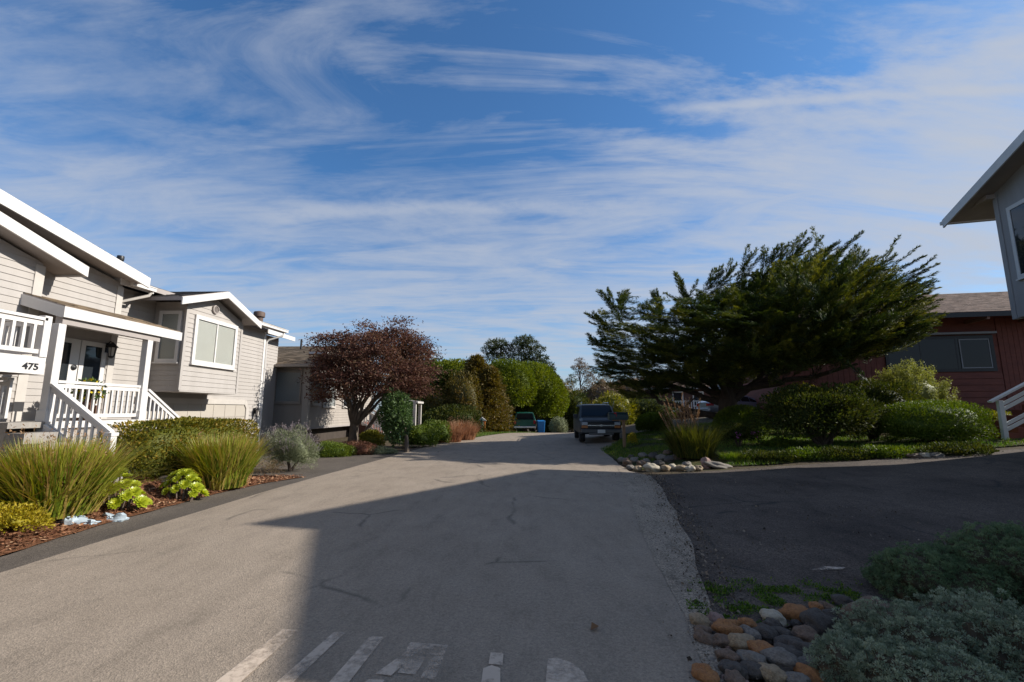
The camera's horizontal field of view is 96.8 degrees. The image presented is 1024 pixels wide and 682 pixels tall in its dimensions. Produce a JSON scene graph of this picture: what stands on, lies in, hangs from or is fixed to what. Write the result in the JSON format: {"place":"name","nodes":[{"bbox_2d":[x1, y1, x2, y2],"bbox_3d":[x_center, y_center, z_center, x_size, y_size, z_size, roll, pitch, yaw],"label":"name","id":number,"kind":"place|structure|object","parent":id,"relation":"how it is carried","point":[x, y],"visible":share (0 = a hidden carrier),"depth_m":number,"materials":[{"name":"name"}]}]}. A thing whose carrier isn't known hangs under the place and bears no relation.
{"place":"outdoors","nodes":[
{"label":"outdoors","id":0,"kind":"place"},
{"bbox_2d":[0,443,443,572],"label":"dark asphalt band","id":1,"kind":"object","parent":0,"point":[60,545],"visible":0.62,"depth_m":7.37,"materials":[{"name":"asphalt"}]},
{"bbox_2d":[401,424,441,446],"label":"shrub","id":2,"kind":"object","parent":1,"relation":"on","point":[423,436],"visible":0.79,"depth_m":20.12,"materials":[{"name":"green plant"}]},
{"bbox_2d":[423,418,452,442],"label":"shrub","id":3,"kind":"object","parent":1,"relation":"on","point":[443,430],"visible":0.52,"depth_m":22.25,"materials":[{"name":"green plant"}]},
{"bbox_2d":[0,432,701,681],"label":"road","id":4,"kind":"structure","parent":0,"point":[527,555],"depth_m":4.23,"materials":[{"name":"asphalt"}]},
{"bbox_2d":[216,629,289,681],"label":"road marking","id":5,"kind":"object","parent":4,"relation":"on","point":[240,672],"visible":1,"depth_m":2.84,"materials":[{"name":"beige paint"}]},
{"bbox_2d":[277,632,341,681],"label":"road marking","id":6,"kind":"object","parent":4,"relation":"on","point":[322,647],"visible":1,"depth_m":3.04,"materials":[{"name":"beige paint"}]},
{"bbox_2d":[330,636,381,681],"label":"road marking","id":7,"kind":"object","parent":4,"relation":"on","point":[343,675],"visible":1,"depth_m":2.86,"materials":[{"name":"beige paint"}]},
{"bbox_2d":[376,655,407,674],"bbox_3d":[-0.739,2.052,2.897,0.102,0.001,0.280,-3,-9,20],"label":"road marking","id":8,"kind":"object","parent":4,"relation":"on","point":[392,667],"visible":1,"depth_m":2.84,"materials":[{"name":"beige paint"}]},
{"bbox_2d":[437,421,469,442],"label":"fountain grass","id":9,"kind":"object","parent":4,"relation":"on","point":[456,434],"depth_m":23.12,"materials":[{"name":"plant"}]},
{"bbox_2d":[449,415,484,439],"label":"fountain grass","id":10,"kind":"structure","parent":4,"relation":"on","point":[469,434],"depth_m":24.86,"materials":[{"name":"plant"}]},
{"bbox_2d":[481,665,499,681],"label":"road marking","id":11,"kind":"object","parent":4,"relation":"on","point":[490,673],"visible":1,"depth_m":2.77,"materials":[{"name":"beige paint"}]},
{"bbox_2d":[546,658,587,681],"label":"road marking","id":12,"kind":"object","parent":4,"relation":"on","point":[558,677],"visible":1,"depth_m":2.78,"materials":[{"name":"beige paint"}]},
{"bbox_2d":[573,402,620,441],"bbox_3d":[4.454,4.274,24.455,2.440,2.052,5.318,-1,-9,4],"label":"parked car","id":13,"kind":"object","parent":4,"relation":"on","point":[590,419],"visible":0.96,"depth_m":22.51,"materials":[{"name":"blue paint"}]},
{"bbox_2d":[621,474,724,681],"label":"worn road edge","id":14,"kind":"object","parent":4,"relation":"on","point":[642,494],"visible":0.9,"depth_m":5.43,"materials":[{"name":"concrete"}]},
{"bbox_2d":[689,612,709,626],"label":"stone","id":15,"kind":"object","parent":14,"relation":"on","point":[698,618],"visible":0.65,"depth_m":3.43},
{"bbox_2d":[693,628,712,645],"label":"stone","id":16,"kind":"object","parent":14,"relation":"on","point":[700,635],"visible":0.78,"depth_m":3.17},
{"bbox_2d":[0,409,1023,681],"bbox_3d":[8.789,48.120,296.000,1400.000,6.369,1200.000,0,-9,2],"label":"ground","id":17,"kind":"structure","parent":0,"point":[628,429],"depth_m":12.37,"materials":[{"name":"soil"}]},
{"bbox_2d":[100,468,152,510],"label":"succulent","id":18,"kind":"object","parent":17,"relation":"on","point":[140,500],"visible":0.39,"depth_m":7.01,"materials":[{"name":"green plant"}]},
{"bbox_2d":[0,189,294,481],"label":"house","id":19,"kind":"structure","parent":17,"relation":"on","point":[74,307],"depth_m":9.97,"materials":[{"name":"paint"}]},
{"bbox_2d":[56,337,80,418],"bbox_3d":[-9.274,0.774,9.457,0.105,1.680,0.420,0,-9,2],"label":"front door","id":20,"kind":"structure","parent":19,"relation":"in","point":[71,349],"depth_m":9.53,"materials":[{"name":"white paint"}]},
{"bbox_2d":[70,340,106,418],"bbox_3d":[-9.281,0.854,9.981,0.060,1.680,0.600,0,-9,2],"label":"storm door","id":21,"kind":"structure","parent":19,"relation":"in","point":[92,356],"depth_m":10.03,"materials":[{"name":"white paint"}]},
{"bbox_2d":[70,377,108,420],"bbox_3d":[-8.482,1.144,9.106,0.599,0.884,0.606,0,-9,2],"label":"flower pot","id":22,"kind":"object","parent":19,"relation":"on","point":[90,395],"visible":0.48,"depth_m":9.04,"materials":[{"name":"green ceramic"}]},
{"bbox_2d":[134,396,248,435],"bbox_3d":[-9.551,2.744,13.850,0.060,1.950,4.840,0,-9,2],"label":"garage door","id":23,"kind":"structure","parent":19,"relation":"in","point":[214,408],"depth_m":14.17,"materials":[{"name":"paint"}]},
{"bbox_2d":[0,474,303,555],"bbox_3d":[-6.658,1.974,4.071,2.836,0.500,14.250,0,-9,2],"label":"mulch bed","id":24,"kind":"object","parent":17,"relation":"on","point":[31,535],"visible":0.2,"depth_m":6.47,"materials":[{"name":"wood"}]},
{"bbox_2d":[0,500,55,533],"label":"sedum","id":25,"kind":"object","parent":24,"relation":"on","point":[10,517],"visible":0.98,"depth_m":5.57,"materials":[{"name":"yellow plant"}]},
{"bbox_2d":[56,514,88,524],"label":"rock","id":26,"kind":"object","parent":24,"relation":"on","point":[79,519],"visible":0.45,"depth_m":6.17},
{"bbox_2d":[0,422,180,520],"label":"ornamental grass","id":27,"kind":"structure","parent":24,"relation":"on","point":[63,480],"depth_m":6.03,"materials":[{"name":"plant"}]},
{"bbox_2d":[161,426,283,489],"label":"ornamental grass","id":28,"kind":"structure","parent":24,"relation":"on","point":[227,463],"depth_m":8.90,"materials":[{"name":"plant"}]},
{"bbox_2d":[94,415,260,482],"bbox_3d":[-7.029,2.459,9.985,1.110,1.654,4.121,0,-9,2],"label":"hedge","id":29,"kind":"object","parent":17,"relation":"on","point":[158,438],"visible":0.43,"depth_m":8.82,"materials":[{"name":"green plant"}]},
{"bbox_2d":[159,468,208,501],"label":"succulent","id":30,"kind":"object","parent":17,"relation":"on","point":[178,482],"visible":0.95,"depth_m":8.00,"materials":[{"name":"green plant"}]},
{"bbox_2d":[259,421,322,470],"bbox_3d":[-5.944,2.836,12.323,1.695,1.457,1.325,0,-9,2],"label":"lavender bush","id":31,"kind":"object","parent":17,"relation":"on","point":[293,447],"visible":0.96,"depth_m":12.04,"materials":[{"name":"green plant"}]},
{"bbox_2d":[308,440,353,457],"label":"bush","id":32,"kind":"object","parent":17,"relation":"on","point":[330,449],"visible":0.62,"depth_m":15.87,"materials":[{"name":"green plant"}]},
{"bbox_2d":[271,339,423,444],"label":"house","id":33,"kind":"structure","parent":17,"relation":"on","point":[327,421],"depth_m":20.28,"materials":[{"name":"beige"}]},
{"bbox_2d":[274,371,302,403],"bbox_3d":[-9.818,2.024,19.924,1.260,1.435,0.090,0,-9,2],"label":"window","id":34,"kind":"structure","parent":33,"relation":"in","point":[287,390],"depth_m":19.94,"materials":[{"name":"beige"}]},
{"bbox_2d":[340,439,377,454],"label":"groundcover","id":35,"kind":"object","parent":17,"relation":"on","point":[363,447],"visible":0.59,"depth_m":16.93,"materials":[{"name":"plant"}]},
{"bbox_2d":[358,429,385,447],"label":"shrub","id":36,"kind":"object","parent":17,"relation":"on","point":[374,436],"visible":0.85,"depth_m":18.35,"materials":[{"name":"green plant"}]},
{"bbox_2d":[296,315,452,441],"bbox_3d":[-5.849,1.790,19.889,6.347,5.744,6.849,0,-9,2],"label":"maple tree","id":37,"kind":"object","parent":17,"relation":"on","point":[355,353],"visible":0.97,"depth_m":18.73,"materials":[{"name":"red plant"}]},
{"bbox_2d":[376,387,414,451],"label":"shrub","id":38,"kind":"object","parent":17,"relation":"on","point":[399,422],"visible":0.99,"depth_m":17.72,"materials":[{"name":"green plant"}]},
{"bbox_2d":[419,358,467,406],"bbox_3d":[-5.319,4.967,40.920,6.036,6.843,5.390,0,-9,2],"label":"hedge tree","id":39,"kind":"object","parent":17,"relation":"on","point":[454,364],"visible":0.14,"depth_m":39.95,"materials":[{"name":"green plant"}]},
{"bbox_2d":[411,370,484,430],"bbox_3d":[-5.216,4.800,35.833,6.407,5.431,6.614,0,-9,2],"label":"conifer","id":40,"kind":"object","parent":17,"relation":"on","point":[443,375],"visible":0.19,"depth_m":35.49,"materials":[{"name":"green plant"}]},
{"bbox_2d":[421,403,485,431],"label":"shrub","id":41,"kind":"object","parent":17,"relation":"on","point":[443,412],"visible":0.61,"depth_m":32.14,"materials":[{"name":"green plant"}]},
{"bbox_2d":[421,370,494,431],"bbox_3d":[-4.232,4.855,35.291,6.115,5.557,5.252,0,-9,2],"label":"bushy tree","id":42,"kind":"object","parent":17,"relation":"on","point":[461,390],"visible":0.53,"depth_m":34.20,"materials":[{"name":"green plant"}]},
{"bbox_2d":[453,354,516,431],"bbox_3d":[-3.017,4.274,36.606,7.274,6.768,7.744,0,-9,2],"label":"conifer","id":43,"kind":"object","parent":17,"relation":"on","point":[477,364],"visible":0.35,"depth_m":36.25,"materials":[{"name":"green plant"}]},
{"bbox_2d":[476,365,517,431],"bbox_3d":[-1.771,4.589,35.863,4.903,5.608,4.831,0,-9,2],"label":"conifer","id":44,"kind":"object","parent":17,"relation":"on","point":[491,376],"visible":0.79,"depth_m":35.31,"materials":[{"name":"green plant"}]},
{"bbox_2d":[480,337,515,361],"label":"pine tree","id":45,"kind":"object","parent":17,"relation":"on","point":[494,351],"visible":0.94,"depth_m":92.48,"materials":[{"name":"green plant"}]},
{"bbox_2d":[489,358,538,429],"bbox_3d":[-0.490,4.930,40.753,5.877,7.017,6.074,0,-9,2],"label":"hedge tree","id":46,"kind":"object","parent":17,"relation":"on","point":[518,380],"visible":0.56,"depth_m":39.24,"materials":[{"name":"green plant"}]},
{"bbox_2d":[512,412,535,432],"bbox_3d":[0.953,7.087,39.800,1.900,1.764,5.240,0,-9,-2],"label":"parked car","id":47,"kind":"object","parent":17,"relation":"on","point":[526,420],"visible":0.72,"depth_m":37.43,"materials":[{"name":"green paint"}]},
{"bbox_2d":[509,333,555,429],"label":"pine tree","id":48,"kind":"object","parent":17,"relation":"on","point":[522,344],"visible":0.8,"depth_m":91.88,"materials":[{"name":"green plant"}]},
{"bbox_2d":[508,360,569,432],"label":"hedge tree","id":49,"kind":"object","parent":17,"relation":"on","point":[550,395],"visible":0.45,"depth_m":41.59,"materials":[{"name":"green plant"}]},
{"bbox_2d":[548,416,567,432],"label":"shrub","id":50,"kind":"object","parent":17,"relation":"on","point":[557,425],"visible":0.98,"depth_m":37.61,"materials":[{"name":"green plant"}]},
{"bbox_2d":[541,390,590,432],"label":"shrub","id":51,"kind":"object","parent":17,"relation":"on","point":[575,399],"visible":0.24,"depth_m":50.02,"materials":[{"name":"green plant"}]},
{"bbox_2d":[570,356,595,391],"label":"pine tree","id":52,"kind":"object","parent":17,"relation":"on","point":[589,374],"visible":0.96,"depth_m":111.33,"materials":[{"name":"grey plant"}]},
{"bbox_2d":[575,372,612,399],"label":"bushy tree","id":53,"kind":"object","parent":17,"relation":"on","point":[594,380],"visible":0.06,"depth_m":72.80,"materials":[{"name":"green plant"}]},
{"bbox_2d":[589,379,628,402],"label":"bushy tree","id":54,"kind":"object","parent":17,"relation":"on","point":[599,390],"visible":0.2,"depth_m":63.95,"materials":[{"name":"green plant"}]},
{"bbox_2d":[593,390,641,425],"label":"shrub","id":55,"kind":"object","parent":17,"relation":"on","point":[621,403],"visible":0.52,"depth_m":54.05,"materials":[{"name":"green plant"}]},
{"bbox_2d":[625,394,680,420],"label":"shrub","id":56,"kind":"object","parent":17,"relation":"on","point":[648,405],"visible":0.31,"depth_m":55.25,"materials":[{"name":"green plant"}]},
{"bbox_2d":[639,377,709,418],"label":"house","id":57,"kind":"structure","parent":17,"relation":"on","point":[677,395],"depth_m":61.05,"materials":[{"name":"red brick"}]},
{"bbox_2d":[691,663,719,681],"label":"stone","id":58,"kind":"object","parent":17,"relation":"on","point":[703,672],"visible":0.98,"depth_m":2.72,"materials":[{"name":"stone"}]},
{"bbox_2d":[696,395,756,412],"bbox_3d":[15.051,4.329,30.514,4.810,1.434,1.800,1,-9,-4],"label":"parked car","id":59,"kind":"object","parent":17,"relation":"on","point":[713,408],"visible":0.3,"depth_m":29.71,"materials":[{"name":"purple paint"}]},
{"bbox_2d":[714,648,740,662],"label":"stone","id":60,"kind":"object","parent":17,"relation":"on","point":[725,653],"visible":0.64,"depth_m":2.92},
{"bbox_2d":[718,659,748,679],"bbox_3d":[1.365,2.030,2.805,0.185,0.100,0.128,5,-6,15],"label":"stone","id":61,"kind":"object","parent":17,"relation":"on","point":[723,664],"visible":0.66,"depth_m":2.78,"materials":[{"name":"stone"}]},
{"bbox_2d":[723,669,745,681],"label":"stone","id":62,"kind":"object","parent":17,"relation":"on","point":[734,675],"visible":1,"depth_m":2.70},
{"bbox_2d":[728,633,751,650],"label":"stone","id":63,"kind":"object","parent":17,"relation":"on","point":[738,641],"visible":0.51,"depth_m":3.07,"materials":[{"name":"stone"}]},
{"bbox_2d":[740,660,763,679],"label":"stone","id":64,"kind":"object","parent":17,"relation":"on","point":[753,670],"visible":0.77,"depth_m":2.77,"materials":[{"name":"stone"}]},
{"bbox_2d":[736,649,767,663],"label":"stone","id":65,"kind":"object","parent":17,"relation":"on","point":[750,655],"visible":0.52,"depth_m":2.88,"materials":[{"name":"stone"}]},
{"bbox_2d":[747,640,773,652],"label":"stone","id":66,"kind":"object","parent":17,"relation":"on","point":[757,646],"visible":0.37,"depth_m":3.00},
{"bbox_2d":[753,623,778,642],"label":"stone","id":67,"kind":"object","parent":17,"relation":"on","point":[766,632],"visible":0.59,"depth_m":3.21,"materials":[{"name":"stone"}]},
{"bbox_2d":[758,662,787,681],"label":"stone","id":68,"kind":"object","parent":17,"relation":"on","point":[772,673],"visible":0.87,"depth_m":2.72,"materials":[{"name":"stone"}]},
{"bbox_2d":[760,646,798,671],"bbox_3d":[1.709,2.040,2.913,0.192,0.135,0.269,10,-22,-21],"label":"stone","id":69,"kind":"object","parent":17,"relation":"on","point":[782,658],"visible":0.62,"depth_m":2.85,"materials":[{"name":"stone"}]},
{"bbox_2d":[777,603,807,623],"bbox_3d":[2.227,2.140,3.560,0.280,0.162,0.185,-15,-15,35],"label":"stone","id":70,"kind":"object","parent":17,"relation":"on","point":[788,611],"visible":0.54,"depth_m":3.53,"materials":[{"name":"stone"}]},
{"bbox_2d":[785,671,810,681],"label":"stone","id":71,"kind":"object","parent":17,"relation":"on","point":[793,676],"visible":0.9,"depth_m":2.67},
{"bbox_2d":[791,625,821,644],"bbox_3d":[2.075,2.087,3.207,0.168,0.133,0.209,0,-2,-41],"label":"stone","id":72,"kind":"object","parent":17,"relation":"on","point":[805,633],"visible":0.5,"depth_m":3.19,"materials":[{"name":"stone"}]},
{"bbox_2d":[793,662,826,681],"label":"stone","id":73,"kind":"object","parent":17,"relation":"on","point":[812,673],"visible":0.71,"depth_m":2.73,"materials":[{"name":"stone"}]},
{"bbox_2d":[799,607,836,635],"bbox_3d":[2.301,2.107,3.402,0.228,0.180,0.217,0,-9,0],"label":"stone","id":74,"kind":"object","parent":17,"relation":"on","point":[818,621],"visible":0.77,"depth_m":3.36,"materials":[{"name":"stone"}]},
{"bbox_2d":[830,594,852,606],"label":"stone","id":75,"kind":"object","parent":17,"relation":"on","point":[838,599],"visible":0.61,"depth_m":3.77,"materials":[{"name":"stone"}]},
{"bbox_2d":[805,445,890,460],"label":"groundcover","id":76,"kind":"object","parent":17,"relation":"on","point":[843,452],"visible":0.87,"depth_m":12.40,"materials":[{"name":"green plant"}]},
{"bbox_2d":[840,596,894,618],"bbox_3d":[2.776,2.109,3.506,0.420,0.244,0.325,-2,-8,-10],"label":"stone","id":77,"kind":"object","parent":17,"relation":"on","point":[849,606],"visible":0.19,"depth_m":3.51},
{"bbox_2d":[829,378,927,440],"bbox_3d":[12.953,2.435,16.113,3.470,2.272,2.194,-5,-10,28],"label":"shrub","id":78,"kind":"object","parent":17,"relation":"on","point":[880,392],"visible":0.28,"depth_m":15.64,"materials":[{"name":"green plant"}]},
{"bbox_2d":[743,291,1023,414],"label":"house","id":79,"kind":"structure","parent":17,"relation":"on","point":[973,346],"depth_m":24.44,"materials":[{"name":"red"}]},
{"bbox_2d":[885,335,997,372],"bbox_3d":[23.165,0.705,24.690,5.150,1.950,0.060,-2,-9,11],"label":"window","id":80,"kind":"structure","parent":79,"relation":"in","point":[943,352],"depth_m":24.69,"materials":[{"name":"grey glass"}]},
{"bbox_2d":[958,338,993,367],"bbox_3d":[24.809,0.671,24.369,1.400,1.580,0.085,-2,-9,11],"label":"window","id":81,"kind":"structure","parent":79,"relation":"in","point":[974,353],"depth_m":24.35,"materials":[{"name":"glass"}]},
{"bbox_2d":[853,443,928,458],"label":"groundcover","id":82,"kind":"object","parent":17,"relation":"on","point":[896,451],"visible":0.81,"depth_m":12.21,"materials":[{"name":"green plant"}]},
{"bbox_2d":[802,586,1023,681],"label":"santolina bush","id":83,"kind":"object","parent":17,"relation":"on","point":[952,637],"visible":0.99,"depth_m":2.69,"materials":[{"name":"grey plant"}]},
{"bbox_2d":[869,358,960,402],"bbox_3d":[16.669,2.135,18.815,3.394,2.982,2.280,0,-9,2],"label":"euryops bush","id":84,"kind":"object","parent":17,"relation":"on","point":[923,385],"visible":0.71,"depth_m":18.49,"materials":[{"name":"green plant"}]},
{"bbox_2d":[860,519,1023,610],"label":"santolina bush","id":85,"kind":"object","parent":17,"relation":"on","point":[988,559],"visible":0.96,"depth_m":3.90,"materials":[{"name":"green plant"}]},
{"bbox_2d":[912,440,999,455],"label":"groundcover","id":86,"kind":"object","parent":17,"relation":"on","point":[954,448],"visible":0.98,"depth_m":11.66,"materials":[{"name":"green plant"}]},
{"bbox_2d":[940,130,1023,319],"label":"house","id":87,"kind":"structure","parent":17,"relation":"on","point":[995,192],"depth_m":12.71,"materials":[{"name":"grey paint"}]},
{"bbox_2d":[1006,198,1023,280],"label":"window","id":88,"kind":"structure","parent":87,"relation":"in","point":[1015,212],"depth_m":12.42,"materials":[{"name":"white metal"}]},
{"bbox_2d":[974,382,1023,439],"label":"stairs","id":89,"kind":"structure","parent":17,"relation":"on","point":[1011,426],"depth_m":13.49,"materials":[{"name":"white"}]},
{"bbox_2d":[0,0,1023,412],"label":"sky","id":90,"kind":"structure","parent":0,"point":[475,171],"materials":[{"name":"blue"}]},
{"bbox_2d":[601,418,1023,468],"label":"lawn","id":91,"kind":"structure","parent":0,"point":[676,462],"depth_m":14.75,"materials":[{"name":"plant"}]},
{"bbox_2d":[608,412,627,447],"bbox_3d":[4.439,3.797,18.979,0.792,1.630,0.290,0,-9,-2],"label":"mailbox","id":92,"kind":"object","parent":91,"relation":"on","point":[619,416],"visible":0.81,"depth_m":18.95,"materials":[{"name":"green paint"}]},
{"bbox_2d":[634,411,672,431],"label":"shrub","id":93,"kind":"object","parent":91,"relation":"on","point":[646,421],"visible":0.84,"depth_m":25.14,"materials":[{"name":"green plant"}]},
{"bbox_2d":[651,392,751,458],"bbox_3d":[5.913,2.545,13.901,3.018,1.989,3.763,6,-10,-34],"label":"flax clump","id":94,"kind":"object","parent":91,"relation":"on","point":[695,442],"visible":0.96,"depth_m":13.70,"materials":[{"name":"green plant"}]},
{"bbox_2d":[715,449,759,460],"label":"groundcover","id":95,"kind":"object","parent":91,"relation":"on","point":[735,455],"visible":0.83,"depth_m":13.03,"materials":[{"name":"plant"}]},
{"bbox_2d":[713,420,763,446],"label":"azalea","id":96,"kind":"object","parent":91,"relation":"on","point":[735,433],"visible":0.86,"depth_m":15.74,"materials":[{"name":"green plant"}]},
{"bbox_2d":[711,404,771,440],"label":"shrub","id":97,"kind":"object","parent":91,"relation":"on","point":[736,414],"visible":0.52,"depth_m":18.19,"materials":[{"name":"green plant"}]},
{"bbox_2d":[584,226,949,438],"bbox_3d":[11.067,-0.430,20.464,15.882,9.973,11.550,0,-9,2],"label":"cypress tree","id":98,"kind":"object","parent":91,"relation":"on","point":[764,336],"visible":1,"depth_m":17.15,"materials":[{"name":"green plant"}]},
{"bbox_2d":[739,447,806,463],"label":"groundcover","id":99,"kind":"object","parent":91,"relation":"on","point":[765,455],"visible":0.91,"depth_m":12.67,"materials":[{"name":"green plant"}]},
{"bbox_2d":[758,437,799,447],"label":"groundcover","id":100,"kind":"object","parent":91,"relation":"on","point":[776,442],"visible":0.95,"depth_m":14.82,"materials":[{"name":"green plant"}]},
{"bbox_2d":[772,445,847,461],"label":"groundcover","id":101,"kind":"object","parent":91,"relation":"on","point":[802,452],"visible":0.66,"depth_m":12.61,"materials":[{"name":"green plant"}]},
{"bbox_2d":[746,381,892,445],"bbox_3d":[9.908,2.361,14.709,4.339,2.201,2.420,2,-9,-10],"label":"shrub","id":102,"kind":"object","parent":91,"relation":"on","point":[835,411],"visible":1,"depth_m":14.26,"materials":[{"name":"green plant"}]},
{"bbox_2d":[867,399,1000,442],"bbox_3d":[13.267,2.557,14.431,3.438,1.461,2.502,0,-9,2],"label":"shrub","id":103,"kind":"object","parent":91,"relation":"on","point":[930,420],"visible":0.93,"depth_m":13.79,"materials":[{"name":"green plant"}]},
{"bbox_2d":[651,449,1023,627],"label":"driveway","id":104,"kind":"structure","parent":0,"point":[935,495],"depth_m":6.91,"materials":[{"name":"asphalt"}]},
{"bbox_2d":[712,633,729,647],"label":"stone","id":105,"kind":"object","parent":104,"relation":"on","point":[720,640],"visible":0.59,"depth_m":3.12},
{"bbox_2d":[711,618,743,634],"bbox_3d":[1.563,2.096,3.305,0.216,0.138,0.167,2,-17,22],"label":"stone","id":106,"kind":"object","parent":104,"relation":"on","point":[723,626],"visible":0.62,"depth_m":3.27,"materials":[{"name":"stone"}]},
{"bbox_2d":[590,468,938,681],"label":"grit","id":107,"kind":"object","parent":104,"relation":"on","point":[689,658],"visible":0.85,"depth_m":5.46,"materials":[{"name":"gravel"}]},
{"bbox_2d":[759,608,786,626],"bbox_3d":[2.007,2.133,3.509,0.141,0.119,0.198,14,-15,-43],"label":"stone","id":108,"kind":"object","parent":104,"relation":"on","point":[771,613],"visible":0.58,"depth_m":3.48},
{"bbox_2d":[686,576,862,624],"bbox_3d":[2.346,2.210,3.887,1.832,0.077,1.014,0,-9,2],"label":"moss","id":109,"kind":"object","parent":104,"relation":"on","point":[767,596],"visible":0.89,"depth_m":4.00,"materials":[{"name":"green plant"}]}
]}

